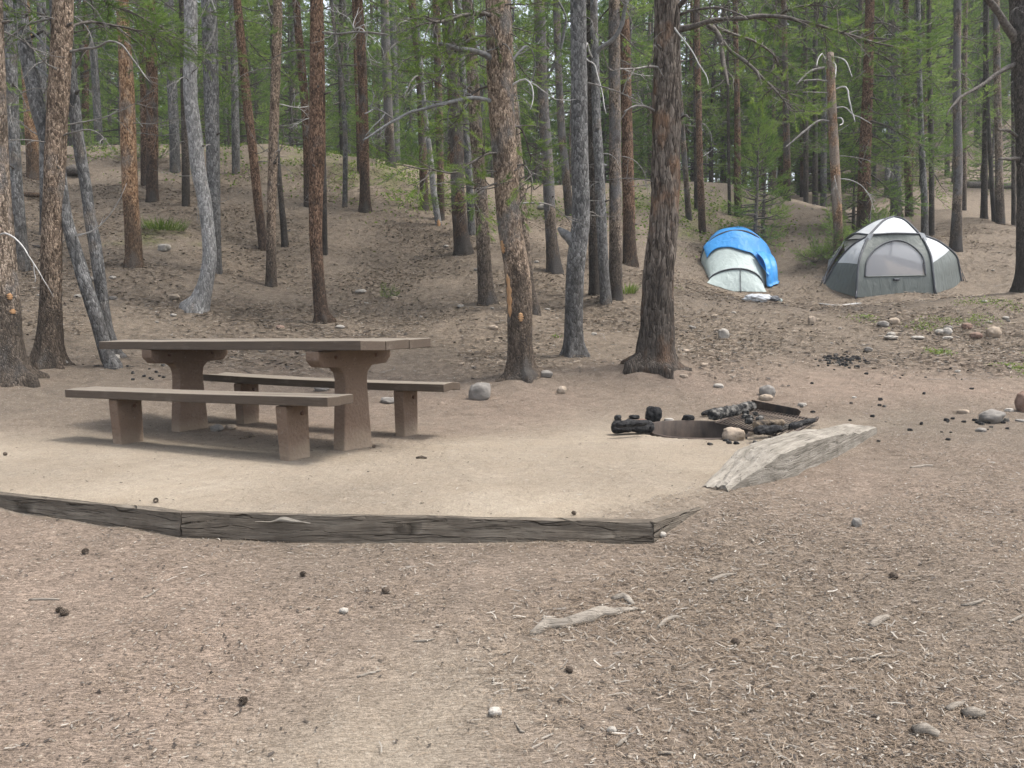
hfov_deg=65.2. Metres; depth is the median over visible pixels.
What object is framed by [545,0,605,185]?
pine tree
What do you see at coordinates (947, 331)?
stone
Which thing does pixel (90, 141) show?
shrub
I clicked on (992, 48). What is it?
pine tree
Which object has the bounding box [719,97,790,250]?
young pine
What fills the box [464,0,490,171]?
pine tree
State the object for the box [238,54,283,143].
young pine
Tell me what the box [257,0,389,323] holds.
pine tree
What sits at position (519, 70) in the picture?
pine tree
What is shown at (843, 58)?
pine tree
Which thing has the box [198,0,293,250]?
pine tree
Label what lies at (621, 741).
stick
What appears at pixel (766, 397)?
stone
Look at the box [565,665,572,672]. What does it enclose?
pine cone
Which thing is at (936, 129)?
young pine
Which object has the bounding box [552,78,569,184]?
pine tree
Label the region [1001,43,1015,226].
pine tree
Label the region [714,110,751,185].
young pine
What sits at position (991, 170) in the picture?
pine tree
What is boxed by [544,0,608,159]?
pine tree
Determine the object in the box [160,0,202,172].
pine tree
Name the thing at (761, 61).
pine tree
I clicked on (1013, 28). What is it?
pine tree
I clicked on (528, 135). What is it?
young pine
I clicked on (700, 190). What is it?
pine tree
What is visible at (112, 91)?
pine tree
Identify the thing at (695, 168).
pine tree
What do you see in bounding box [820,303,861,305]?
stick
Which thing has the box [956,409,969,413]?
stone
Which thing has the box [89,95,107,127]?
young pine
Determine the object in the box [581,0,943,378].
pine tree
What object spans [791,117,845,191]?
young pine
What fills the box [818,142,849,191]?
young pine
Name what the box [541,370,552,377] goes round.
stone
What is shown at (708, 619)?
wood chips
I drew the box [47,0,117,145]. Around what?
pine tree
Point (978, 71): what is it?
pine tree
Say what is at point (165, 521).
edging timber
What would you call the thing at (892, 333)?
stone
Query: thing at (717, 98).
pine tree
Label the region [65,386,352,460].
bench
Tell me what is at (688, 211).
pine tree
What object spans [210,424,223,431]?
stone
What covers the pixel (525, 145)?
young pine
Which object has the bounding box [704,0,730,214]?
pine tree
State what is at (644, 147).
young pine
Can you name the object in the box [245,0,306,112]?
pine tree
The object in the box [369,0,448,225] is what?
pine tree
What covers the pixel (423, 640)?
stick
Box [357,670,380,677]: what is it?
stick
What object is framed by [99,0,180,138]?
pine tree
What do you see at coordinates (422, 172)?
pine tree
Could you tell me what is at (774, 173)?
pine tree
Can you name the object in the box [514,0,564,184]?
pine tree
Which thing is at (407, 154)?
young pine
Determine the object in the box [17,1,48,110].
pine tree
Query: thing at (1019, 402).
stone
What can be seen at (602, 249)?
pine tree
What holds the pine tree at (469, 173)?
on the ground at (400, 706)
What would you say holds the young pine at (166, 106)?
on the ground at (400, 706)
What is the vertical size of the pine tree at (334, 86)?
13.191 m
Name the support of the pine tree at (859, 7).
on the ground at (400, 706)
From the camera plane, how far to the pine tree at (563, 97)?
50.41 m
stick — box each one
[29,598,59,599]
[143,588,158,597]
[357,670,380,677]
[413,638,434,641]
[416,455,426,458]
[514,722,524,732]
[611,592,634,605]
[615,735,628,747]
[657,615,681,628]
[658,751,675,754]
[708,573,734,580]
[767,735,794,764]
[773,646,794,653]
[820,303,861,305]
[852,657,870,661]
[867,614,889,627]
[873,653,901,657]
[910,464,932,467]
[911,722,940,737]
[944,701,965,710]
[960,706,985,716]
[961,598,984,605]
[1007,613,1023,622]
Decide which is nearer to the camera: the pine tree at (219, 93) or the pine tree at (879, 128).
the pine tree at (879, 128)
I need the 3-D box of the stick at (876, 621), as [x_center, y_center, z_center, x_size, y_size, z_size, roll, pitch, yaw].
[1.318,0.850,2.881,0.131,0.031,0.032,-4,6,-43]
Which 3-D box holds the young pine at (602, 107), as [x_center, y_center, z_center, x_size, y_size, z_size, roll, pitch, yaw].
[3.788,-11.857,34.254,3.721,7.854,4.166,1,5,8]
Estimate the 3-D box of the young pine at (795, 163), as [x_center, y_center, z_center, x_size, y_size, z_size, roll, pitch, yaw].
[13.443,-11.851,34.299,3.475,7.334,3.890,-4,6,-42]
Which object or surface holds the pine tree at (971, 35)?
on the ground at (400, 706)
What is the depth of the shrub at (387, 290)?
13.79 m
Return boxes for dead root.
[529,606,638,635]
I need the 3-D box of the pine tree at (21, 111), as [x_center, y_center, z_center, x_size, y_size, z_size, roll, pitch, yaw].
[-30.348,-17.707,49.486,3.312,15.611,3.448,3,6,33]
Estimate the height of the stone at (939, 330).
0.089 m
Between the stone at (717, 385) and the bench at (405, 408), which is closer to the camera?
the bench at (405, 408)
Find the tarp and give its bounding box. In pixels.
[703,226,779,286]
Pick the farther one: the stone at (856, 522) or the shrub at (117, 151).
the shrub at (117, 151)
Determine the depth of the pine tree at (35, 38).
44.81 m
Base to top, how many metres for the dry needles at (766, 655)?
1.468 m
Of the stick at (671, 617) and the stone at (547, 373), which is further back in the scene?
the stone at (547, 373)
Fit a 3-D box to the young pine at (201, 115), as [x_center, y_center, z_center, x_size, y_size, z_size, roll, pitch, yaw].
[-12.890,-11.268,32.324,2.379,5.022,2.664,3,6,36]
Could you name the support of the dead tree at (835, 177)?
on the ground at (400, 706)
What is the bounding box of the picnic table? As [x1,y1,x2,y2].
[99,338,430,450]
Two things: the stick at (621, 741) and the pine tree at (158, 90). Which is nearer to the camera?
the stick at (621, 741)
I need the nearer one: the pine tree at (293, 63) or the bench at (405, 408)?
the bench at (405, 408)
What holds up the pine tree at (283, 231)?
on the ground at (400, 706)
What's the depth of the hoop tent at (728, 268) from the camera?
18.36 m
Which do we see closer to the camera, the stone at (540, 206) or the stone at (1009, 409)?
the stone at (1009, 409)
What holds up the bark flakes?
on the ground at (400, 706)
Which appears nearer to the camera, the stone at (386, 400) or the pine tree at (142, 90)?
the stone at (386, 400)
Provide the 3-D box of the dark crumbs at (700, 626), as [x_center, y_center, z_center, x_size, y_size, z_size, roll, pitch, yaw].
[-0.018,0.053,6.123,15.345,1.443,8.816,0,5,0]
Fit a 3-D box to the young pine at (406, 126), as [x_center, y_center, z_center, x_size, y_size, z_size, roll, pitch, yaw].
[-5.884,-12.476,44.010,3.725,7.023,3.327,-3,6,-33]
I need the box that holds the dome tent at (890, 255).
[815,216,965,298]
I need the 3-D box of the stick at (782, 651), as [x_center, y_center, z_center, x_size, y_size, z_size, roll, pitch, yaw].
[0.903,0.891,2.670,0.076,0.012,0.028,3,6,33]
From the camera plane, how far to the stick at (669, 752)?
2.18 m
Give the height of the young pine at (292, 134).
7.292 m
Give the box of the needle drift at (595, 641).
[181,507,1023,767]
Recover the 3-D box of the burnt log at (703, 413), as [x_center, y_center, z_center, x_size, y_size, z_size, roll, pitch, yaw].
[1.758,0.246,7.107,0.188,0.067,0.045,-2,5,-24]
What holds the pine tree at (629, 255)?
on the ground at (400, 706)
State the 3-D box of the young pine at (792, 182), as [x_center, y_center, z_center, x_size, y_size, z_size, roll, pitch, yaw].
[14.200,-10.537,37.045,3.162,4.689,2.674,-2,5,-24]
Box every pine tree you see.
[0,0,53,387]
[3,0,46,271]
[3,0,126,357]
[3,0,232,369]
[7,0,155,369]
[17,0,47,234]
[17,0,78,179]
[17,0,79,144]
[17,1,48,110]
[17,56,24,140]
[18,20,33,143]
[29,0,111,145]
[35,0,182,268]
[46,0,139,145]
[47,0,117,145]
[48,0,112,127]
[75,7,138,142]
[75,21,114,132]
[78,1,117,140]
[92,0,219,202]
[97,17,117,141]
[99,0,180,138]
[106,0,200,185]
[108,0,179,95]
[115,0,168,142]
[134,0,228,206]
[143,0,258,274]
[155,0,240,313]
[158,0,200,143]
[158,7,201,143]
[159,0,201,119]
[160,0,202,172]
[175,0,230,142]
[197,0,267,146]
[198,0,269,174]
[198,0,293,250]
[198,1,230,143]
[217,0,282,144]
[218,4,269,142]
[221,6,269,128]
[224,0,309,286]
[230,0,283,140]
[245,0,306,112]
[249,0,345,206]
[250,0,308,247]
[250,0,330,144]
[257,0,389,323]
[259,1,309,146]
[266,59,287,144]
[279,32,301,143]
[288,1,343,254]
[298,12,331,149]
[301,0,367,149]
[301,0,380,154]
[305,0,371,154]
[324,0,371,153]
[324,0,391,173]
[324,0,392,207]
[325,0,407,212]
[325,2,355,155]
[336,1,379,151]
[343,0,412,159]
[362,0,596,382]
[364,0,432,163]
[366,0,422,167]
[368,6,406,155]
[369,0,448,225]
[374,0,433,157]
[379,21,418,155]
[380,0,447,210]
[389,0,433,163]
[392,0,490,255]
[396,0,535,305]
[401,0,461,220]
[402,0,457,168]
[415,2,447,170]
[420,0,490,234]
[421,0,483,166]
[429,41,464,174]
[464,0,488,176]
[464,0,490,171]
[465,0,558,315]
[479,0,535,155]
[489,11,532,171]
[513,0,570,273]
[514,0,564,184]
[514,0,570,182]
[514,17,539,171]
[516,0,571,215]
[538,0,570,184]
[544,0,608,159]
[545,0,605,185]
[547,0,608,171]
[552,0,651,295]
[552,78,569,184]
[557,0,645,357]
[567,0,653,267]
[568,0,653,300]
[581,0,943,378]
[587,0,627,305]
[598,0,653,165]
[599,0,636,177]
[601,2,646,176]
[631,0,651,175]
[631,1,653,178]
[632,0,688,176]
[632,18,647,179]
[644,0,723,220]
[651,0,717,173]
[680,0,726,234]
[680,4,730,162]
[680,45,704,178]
[682,0,750,182]
[683,4,711,209]
[685,0,770,182]
[700,0,780,216]
[702,1,757,181]
[702,31,719,181]
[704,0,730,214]
[714,0,761,182]
[715,6,752,171]
[724,0,780,187]
[738,0,795,189]
[741,0,777,172]
[742,0,811,194]
[743,1,776,177]
[744,0,839,200]
[757,0,851,194]
[759,0,812,195]
[770,0,842,196]
[772,1,812,181]
[774,0,853,205]
[776,0,846,202]
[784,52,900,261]
[790,0,862,206]
[808,0,864,198]
[812,0,962,229]
[813,0,852,164]
[818,0,888,187]
[831,0,900,185]
[834,0,901,136]
[843,0,952,216]
[853,0,926,196]
[855,0,952,216]
[874,0,963,190]
[874,5,927,149]
[882,0,985,235]
[883,0,951,235]
[884,0,974,184]
[909,3,951,110]
[912,0,1002,251]
[923,0,991,175]
[923,0,1009,210]
[933,0,1008,108]
[938,0,990,103]
[946,0,1014,218]
[946,0,1014,224]
[946,0,1023,292]
[950,0,989,131]
[961,0,1008,137]
[963,3,1012,221]
[968,0,1010,132]
[1000,0,1010,91]
[1000,4,1010,96]
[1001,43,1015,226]
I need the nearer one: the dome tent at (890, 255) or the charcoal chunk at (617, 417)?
the charcoal chunk at (617, 417)
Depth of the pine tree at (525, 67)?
50.82 m
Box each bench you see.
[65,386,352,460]
[203,372,459,436]
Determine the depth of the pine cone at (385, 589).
3.08 m
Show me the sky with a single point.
(324, 2)
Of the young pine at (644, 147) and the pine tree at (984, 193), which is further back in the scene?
the young pine at (644, 147)
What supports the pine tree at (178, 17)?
on the ground at (400, 706)
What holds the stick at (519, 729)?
on the ground at (400, 706)
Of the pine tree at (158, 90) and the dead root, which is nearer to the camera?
the dead root
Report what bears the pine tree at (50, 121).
on the ground at (400, 706)
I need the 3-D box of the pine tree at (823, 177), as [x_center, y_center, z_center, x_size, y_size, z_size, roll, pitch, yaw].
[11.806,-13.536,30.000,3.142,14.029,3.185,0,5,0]
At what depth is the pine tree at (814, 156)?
29.72 m
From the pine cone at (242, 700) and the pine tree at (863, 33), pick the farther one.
the pine tree at (863, 33)
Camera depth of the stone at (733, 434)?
5.96 m
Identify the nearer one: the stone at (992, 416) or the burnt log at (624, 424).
the burnt log at (624, 424)
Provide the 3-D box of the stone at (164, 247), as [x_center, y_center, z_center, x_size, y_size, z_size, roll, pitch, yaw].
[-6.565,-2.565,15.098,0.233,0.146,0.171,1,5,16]
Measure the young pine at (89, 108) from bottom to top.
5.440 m
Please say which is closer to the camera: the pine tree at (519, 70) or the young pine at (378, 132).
the young pine at (378, 132)
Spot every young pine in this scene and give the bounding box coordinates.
[18,6,88,139]
[19,84,24,144]
[67,46,93,145]
[79,88,104,138]
[81,36,168,145]
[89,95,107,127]
[90,54,138,144]
[135,89,160,143]
[158,25,230,143]
[158,65,180,141]
[161,61,225,143]
[204,0,285,144]
[219,87,245,145]
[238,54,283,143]
[257,0,338,147]
[283,100,302,147]
[294,85,339,149]
[325,113,337,148]
[336,97,376,158]
[351,42,411,161]
[369,78,416,164]
[369,108,405,160]
[399,93,418,163]
[400,126,418,164]
[401,119,444,167]
[401,145,415,164]
[472,111,527,179]
[482,111,493,177]
[485,136,493,177]
[519,86,560,183]
[520,114,533,181]
[520,115,540,181]
[521,88,561,184]
[558,4,650,180]
[560,14,642,183]
[633,95,681,178]
[635,120,681,178]
[641,14,742,181]
[649,69,746,181]
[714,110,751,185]
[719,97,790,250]
[726,140,767,188]
[735,117,795,242]
[777,17,861,194]
[777,110,828,193]
[782,23,872,194]
[791,115,841,194]
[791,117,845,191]
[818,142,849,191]
[824,145,881,229]
[840,13,903,185]
[903,1,979,162]
[934,130,969,184]
[967,88,1010,188]
[967,128,994,180]
[969,59,1010,133]
[980,61,1010,120]
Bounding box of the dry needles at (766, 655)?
[0,327,1023,767]
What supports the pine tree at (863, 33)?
on the ground at (400, 706)
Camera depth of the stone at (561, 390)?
8.09 m
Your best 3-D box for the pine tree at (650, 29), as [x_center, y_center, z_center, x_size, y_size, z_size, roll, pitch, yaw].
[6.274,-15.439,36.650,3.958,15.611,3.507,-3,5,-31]
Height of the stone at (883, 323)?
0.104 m
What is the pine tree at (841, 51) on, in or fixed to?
on the ground at (400, 706)
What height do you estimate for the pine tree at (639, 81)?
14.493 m
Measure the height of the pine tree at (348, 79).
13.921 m
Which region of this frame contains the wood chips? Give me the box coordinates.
[0,349,1023,767]
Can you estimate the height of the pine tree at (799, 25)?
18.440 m
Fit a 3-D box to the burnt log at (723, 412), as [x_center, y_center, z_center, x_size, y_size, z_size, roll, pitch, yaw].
[1.907,0.228,6.916,0.110,0.118,0.813,4,6,40]
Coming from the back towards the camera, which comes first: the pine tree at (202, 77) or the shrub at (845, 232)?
the pine tree at (202, 77)
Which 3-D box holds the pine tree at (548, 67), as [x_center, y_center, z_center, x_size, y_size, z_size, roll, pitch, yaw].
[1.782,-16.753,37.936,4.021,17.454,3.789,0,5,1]
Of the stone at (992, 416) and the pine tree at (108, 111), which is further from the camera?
the pine tree at (108, 111)
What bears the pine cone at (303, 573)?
on the ground at (400, 706)
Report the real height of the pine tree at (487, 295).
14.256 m
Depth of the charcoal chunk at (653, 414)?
6.83 m
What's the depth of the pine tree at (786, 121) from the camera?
26.25 m
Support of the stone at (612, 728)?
on the ground at (400, 706)
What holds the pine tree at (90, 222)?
on the ground at (400, 706)
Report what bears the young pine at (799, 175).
on the ground at (400, 706)
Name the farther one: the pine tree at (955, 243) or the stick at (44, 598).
the pine tree at (955, 243)
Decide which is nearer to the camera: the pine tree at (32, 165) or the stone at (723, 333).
the stone at (723, 333)
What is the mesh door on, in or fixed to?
in the dome tent at (890, 255)
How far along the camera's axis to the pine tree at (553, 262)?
15.49 m
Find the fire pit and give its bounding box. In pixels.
[644,400,818,439]
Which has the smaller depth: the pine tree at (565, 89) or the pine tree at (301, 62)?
the pine tree at (301, 62)
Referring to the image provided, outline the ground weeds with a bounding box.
[674,287,1023,377]
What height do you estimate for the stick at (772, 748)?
0.021 m
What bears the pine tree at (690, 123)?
on the ground at (400, 706)
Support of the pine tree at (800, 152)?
on the ground at (400, 706)
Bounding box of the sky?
[31,0,1010,191]
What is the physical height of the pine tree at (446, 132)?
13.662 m
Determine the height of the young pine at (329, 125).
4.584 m
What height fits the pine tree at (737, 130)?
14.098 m
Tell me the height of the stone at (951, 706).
0.019 m
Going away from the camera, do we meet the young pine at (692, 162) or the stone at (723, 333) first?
the stone at (723, 333)
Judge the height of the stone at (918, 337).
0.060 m
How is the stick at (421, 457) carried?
on the ground at (400, 706)
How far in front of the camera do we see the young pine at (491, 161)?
31.08 m
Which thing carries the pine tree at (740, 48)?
on the ground at (400, 706)
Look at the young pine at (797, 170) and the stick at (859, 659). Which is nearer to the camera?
the stick at (859, 659)
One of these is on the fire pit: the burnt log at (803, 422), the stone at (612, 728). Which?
the burnt log at (803, 422)
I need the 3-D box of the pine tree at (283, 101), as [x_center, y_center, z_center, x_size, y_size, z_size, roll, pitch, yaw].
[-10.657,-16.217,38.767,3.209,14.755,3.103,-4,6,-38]
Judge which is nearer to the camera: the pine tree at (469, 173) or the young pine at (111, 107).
the pine tree at (469, 173)
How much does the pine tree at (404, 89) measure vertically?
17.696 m
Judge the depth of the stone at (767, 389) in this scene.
8.11 m
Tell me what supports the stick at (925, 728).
on the ground at (400, 706)
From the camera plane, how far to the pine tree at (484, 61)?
51.40 m
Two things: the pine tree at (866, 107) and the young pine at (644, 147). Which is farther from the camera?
the young pine at (644, 147)
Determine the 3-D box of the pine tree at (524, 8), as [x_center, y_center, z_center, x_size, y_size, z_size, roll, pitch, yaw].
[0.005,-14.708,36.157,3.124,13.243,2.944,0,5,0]
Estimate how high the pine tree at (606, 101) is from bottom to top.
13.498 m
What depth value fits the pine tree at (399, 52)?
43.37 m
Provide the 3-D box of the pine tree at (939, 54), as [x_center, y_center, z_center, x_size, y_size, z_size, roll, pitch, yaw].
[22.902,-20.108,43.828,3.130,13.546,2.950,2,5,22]
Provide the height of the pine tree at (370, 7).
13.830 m
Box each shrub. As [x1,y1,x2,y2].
[71,123,119,149]
[107,135,160,160]
[137,143,168,159]
[379,283,399,297]
[743,190,787,213]
[788,239,842,265]
[804,225,849,259]
[820,203,896,240]
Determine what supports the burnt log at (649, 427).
on the ground at (400, 706)
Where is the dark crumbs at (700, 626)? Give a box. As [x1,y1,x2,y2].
[0,326,1023,767]
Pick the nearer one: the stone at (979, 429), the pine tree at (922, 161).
the stone at (979, 429)
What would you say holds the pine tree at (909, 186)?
on the ground at (400, 706)
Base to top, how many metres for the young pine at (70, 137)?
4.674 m
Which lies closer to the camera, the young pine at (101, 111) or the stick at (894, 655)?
the stick at (894, 655)
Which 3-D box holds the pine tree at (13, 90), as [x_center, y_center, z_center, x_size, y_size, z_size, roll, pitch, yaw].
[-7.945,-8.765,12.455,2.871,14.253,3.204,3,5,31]
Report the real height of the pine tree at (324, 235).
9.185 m
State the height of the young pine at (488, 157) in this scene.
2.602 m
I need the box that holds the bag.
[742,294,770,302]
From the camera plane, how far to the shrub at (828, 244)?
18.70 m
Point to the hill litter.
(505, 302)
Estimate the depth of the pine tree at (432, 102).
47.89 m
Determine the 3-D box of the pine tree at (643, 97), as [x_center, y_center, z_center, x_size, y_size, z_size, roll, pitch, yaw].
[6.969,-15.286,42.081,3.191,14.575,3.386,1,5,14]
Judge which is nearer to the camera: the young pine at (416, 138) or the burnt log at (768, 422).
the burnt log at (768, 422)
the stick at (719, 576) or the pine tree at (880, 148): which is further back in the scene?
the pine tree at (880, 148)
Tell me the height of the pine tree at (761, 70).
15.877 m
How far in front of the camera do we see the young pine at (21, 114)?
27.12 m
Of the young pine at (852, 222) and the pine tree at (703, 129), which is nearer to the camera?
the young pine at (852, 222)
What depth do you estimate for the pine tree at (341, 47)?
29.23 m
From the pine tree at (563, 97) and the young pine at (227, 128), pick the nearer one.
the young pine at (227, 128)
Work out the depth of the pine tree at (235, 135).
22.37 m
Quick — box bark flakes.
[1,358,1022,767]
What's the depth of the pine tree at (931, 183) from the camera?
21.95 m
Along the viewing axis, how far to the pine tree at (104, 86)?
50.27 m
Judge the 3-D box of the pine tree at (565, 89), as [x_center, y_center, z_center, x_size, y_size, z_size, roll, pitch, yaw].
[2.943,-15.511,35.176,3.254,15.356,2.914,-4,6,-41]
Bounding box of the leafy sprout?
[623,283,639,293]
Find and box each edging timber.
[0,491,182,537]
[181,511,652,543]
[649,507,701,542]
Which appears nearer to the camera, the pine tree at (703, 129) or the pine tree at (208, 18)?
the pine tree at (208, 18)
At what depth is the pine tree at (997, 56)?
22.64 m
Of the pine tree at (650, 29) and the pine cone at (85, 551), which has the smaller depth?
the pine cone at (85, 551)
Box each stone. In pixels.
[158,244,170,250]
[169,294,179,299]
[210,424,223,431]
[224,424,235,429]
[314,387,329,390]
[339,608,347,613]
[355,289,365,293]
[380,397,393,403]
[468,382,490,400]
[488,325,497,329]
[488,706,501,716]
[537,204,543,208]
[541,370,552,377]
[556,386,566,393]
[606,726,616,733]
[680,374,688,377]
[713,383,723,387]
[718,328,729,339]
[722,427,744,440]
[759,385,775,396]
[759,394,772,400]
[807,316,815,324]
[851,518,861,526]
[864,347,872,351]
[877,321,888,326]
[884,335,897,338]
[886,332,895,335]
[887,318,899,324]
[911,336,924,338]
[934,329,942,334]
[942,336,952,339]
[943,328,952,334]
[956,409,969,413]
[961,323,972,329]
[969,332,982,338]
[975,427,986,431]
[978,409,1005,423]
[986,326,1001,337]
[1004,408,1013,411]
[1014,391,1023,411]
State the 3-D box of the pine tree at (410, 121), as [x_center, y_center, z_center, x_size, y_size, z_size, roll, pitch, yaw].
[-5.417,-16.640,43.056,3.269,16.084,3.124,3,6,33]
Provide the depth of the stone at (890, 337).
11.24 m
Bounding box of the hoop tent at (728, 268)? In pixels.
[700,230,765,292]
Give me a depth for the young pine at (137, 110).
30.23 m
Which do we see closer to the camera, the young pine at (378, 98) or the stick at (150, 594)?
the stick at (150, 594)
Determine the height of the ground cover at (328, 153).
9.453 m
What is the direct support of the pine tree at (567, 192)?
on the ground at (400, 706)
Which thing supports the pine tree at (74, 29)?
on the ground at (400, 706)
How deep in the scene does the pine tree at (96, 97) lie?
28.69 m
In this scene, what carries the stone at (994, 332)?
on the ground at (400, 706)
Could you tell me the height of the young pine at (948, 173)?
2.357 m
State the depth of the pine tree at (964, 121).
25.35 m
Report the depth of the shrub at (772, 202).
23.80 m
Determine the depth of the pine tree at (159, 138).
40.76 m
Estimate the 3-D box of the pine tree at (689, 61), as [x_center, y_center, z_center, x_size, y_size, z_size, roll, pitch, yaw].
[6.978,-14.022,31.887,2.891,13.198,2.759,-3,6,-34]
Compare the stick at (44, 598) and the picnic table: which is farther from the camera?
the picnic table
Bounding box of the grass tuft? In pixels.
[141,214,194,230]
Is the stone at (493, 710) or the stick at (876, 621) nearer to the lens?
the stone at (493, 710)
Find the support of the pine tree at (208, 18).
on the ground at (400, 706)
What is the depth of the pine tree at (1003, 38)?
46.39 m
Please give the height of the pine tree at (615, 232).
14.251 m
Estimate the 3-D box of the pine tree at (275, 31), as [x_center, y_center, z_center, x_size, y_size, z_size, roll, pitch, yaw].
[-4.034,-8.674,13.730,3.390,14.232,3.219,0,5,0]
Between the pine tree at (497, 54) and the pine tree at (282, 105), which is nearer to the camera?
the pine tree at (497, 54)
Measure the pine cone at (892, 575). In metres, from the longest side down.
0.033 x 0.028 x 0.028 m
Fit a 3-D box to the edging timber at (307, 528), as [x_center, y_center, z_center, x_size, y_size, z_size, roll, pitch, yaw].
[-0.451,0.737,3.719,2.173,0.293,0.184,0,5,4]
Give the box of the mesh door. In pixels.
[864,240,925,276]
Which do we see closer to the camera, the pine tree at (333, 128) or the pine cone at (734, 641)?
the pine cone at (734, 641)
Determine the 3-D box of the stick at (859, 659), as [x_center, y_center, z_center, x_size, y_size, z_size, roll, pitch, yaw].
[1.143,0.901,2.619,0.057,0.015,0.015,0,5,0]
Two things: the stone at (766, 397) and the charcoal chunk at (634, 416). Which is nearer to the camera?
the charcoal chunk at (634, 416)
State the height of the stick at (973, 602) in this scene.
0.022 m
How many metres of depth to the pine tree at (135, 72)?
27.46 m
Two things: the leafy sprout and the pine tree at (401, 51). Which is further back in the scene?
the pine tree at (401, 51)
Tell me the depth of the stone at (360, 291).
14.23 m
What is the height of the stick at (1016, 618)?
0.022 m
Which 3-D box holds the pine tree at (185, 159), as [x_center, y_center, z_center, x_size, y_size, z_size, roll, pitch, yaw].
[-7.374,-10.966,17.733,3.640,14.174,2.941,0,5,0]
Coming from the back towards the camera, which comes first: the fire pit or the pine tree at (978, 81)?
the pine tree at (978, 81)
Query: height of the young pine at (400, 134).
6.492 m
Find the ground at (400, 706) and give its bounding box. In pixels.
[0,96,1023,767]
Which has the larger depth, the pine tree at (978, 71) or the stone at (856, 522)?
the pine tree at (978, 71)
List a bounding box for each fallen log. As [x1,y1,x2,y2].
[24,192,38,197]
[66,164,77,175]
[967,181,1010,188]
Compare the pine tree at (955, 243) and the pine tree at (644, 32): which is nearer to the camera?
the pine tree at (955, 243)
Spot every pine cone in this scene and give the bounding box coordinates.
[59,608,69,615]
[81,548,88,553]
[238,696,247,704]
[300,571,306,576]
[382,587,389,593]
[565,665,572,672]
[731,637,739,644]
[889,572,897,578]
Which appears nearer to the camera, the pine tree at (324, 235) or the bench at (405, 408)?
the bench at (405, 408)
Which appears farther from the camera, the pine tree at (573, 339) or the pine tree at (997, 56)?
the pine tree at (997, 56)
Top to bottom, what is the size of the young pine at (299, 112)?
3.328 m
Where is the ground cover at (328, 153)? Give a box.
[21,141,1010,272]
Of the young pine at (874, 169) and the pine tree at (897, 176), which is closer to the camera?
the pine tree at (897, 176)
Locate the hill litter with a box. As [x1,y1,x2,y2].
[18,153,1023,388]
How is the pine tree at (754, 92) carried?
on the ground at (400, 706)
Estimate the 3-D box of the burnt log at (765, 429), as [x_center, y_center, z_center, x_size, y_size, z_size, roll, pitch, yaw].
[1.889,0.337,5.907,0.269,0.078,0.072,-2,5,-28]
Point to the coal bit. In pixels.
(748, 421)
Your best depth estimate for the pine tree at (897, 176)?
24.31 m
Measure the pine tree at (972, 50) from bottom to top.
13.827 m
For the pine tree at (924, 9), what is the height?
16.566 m
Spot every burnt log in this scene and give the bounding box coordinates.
[611,419,654,433]
[615,420,647,427]
[701,408,715,415]
[707,401,756,420]
[752,419,784,427]
[753,425,782,434]
[781,423,802,431]
[788,418,815,427]
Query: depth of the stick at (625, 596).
3.02 m
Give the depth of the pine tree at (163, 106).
44.66 m
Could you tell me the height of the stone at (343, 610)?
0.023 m
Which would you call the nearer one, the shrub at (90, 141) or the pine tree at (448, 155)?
the shrub at (90, 141)
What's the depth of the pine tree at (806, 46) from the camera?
29.29 m
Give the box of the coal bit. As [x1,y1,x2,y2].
[745,418,752,423]
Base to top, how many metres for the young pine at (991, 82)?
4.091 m
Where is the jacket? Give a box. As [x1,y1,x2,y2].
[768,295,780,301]
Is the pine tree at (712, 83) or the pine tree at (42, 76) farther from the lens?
the pine tree at (712, 83)
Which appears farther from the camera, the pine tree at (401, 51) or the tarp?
the pine tree at (401, 51)
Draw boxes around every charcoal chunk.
[614,415,621,420]
[629,415,639,418]
[645,406,661,421]
[682,414,694,419]
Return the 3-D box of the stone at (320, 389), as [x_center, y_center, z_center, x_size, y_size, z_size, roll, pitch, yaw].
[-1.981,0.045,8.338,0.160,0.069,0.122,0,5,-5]
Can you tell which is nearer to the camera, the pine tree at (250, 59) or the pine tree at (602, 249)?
the pine tree at (602, 249)
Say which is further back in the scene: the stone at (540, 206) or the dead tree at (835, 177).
the stone at (540, 206)
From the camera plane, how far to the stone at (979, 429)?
6.40 m
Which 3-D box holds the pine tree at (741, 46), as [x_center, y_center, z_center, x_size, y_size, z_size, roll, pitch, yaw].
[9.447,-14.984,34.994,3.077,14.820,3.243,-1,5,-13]
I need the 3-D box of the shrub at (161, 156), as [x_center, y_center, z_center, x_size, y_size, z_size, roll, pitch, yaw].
[-10.279,-6.696,22.979,1.247,0.948,1.194,-4,6,-40]
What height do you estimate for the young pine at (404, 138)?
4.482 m
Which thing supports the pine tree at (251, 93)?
on the ground at (400, 706)
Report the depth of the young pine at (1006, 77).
45.09 m
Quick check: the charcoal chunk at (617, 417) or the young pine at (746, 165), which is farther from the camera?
the young pine at (746, 165)
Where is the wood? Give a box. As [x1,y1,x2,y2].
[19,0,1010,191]
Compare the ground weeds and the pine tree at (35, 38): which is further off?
the pine tree at (35, 38)
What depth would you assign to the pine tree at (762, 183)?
39.03 m

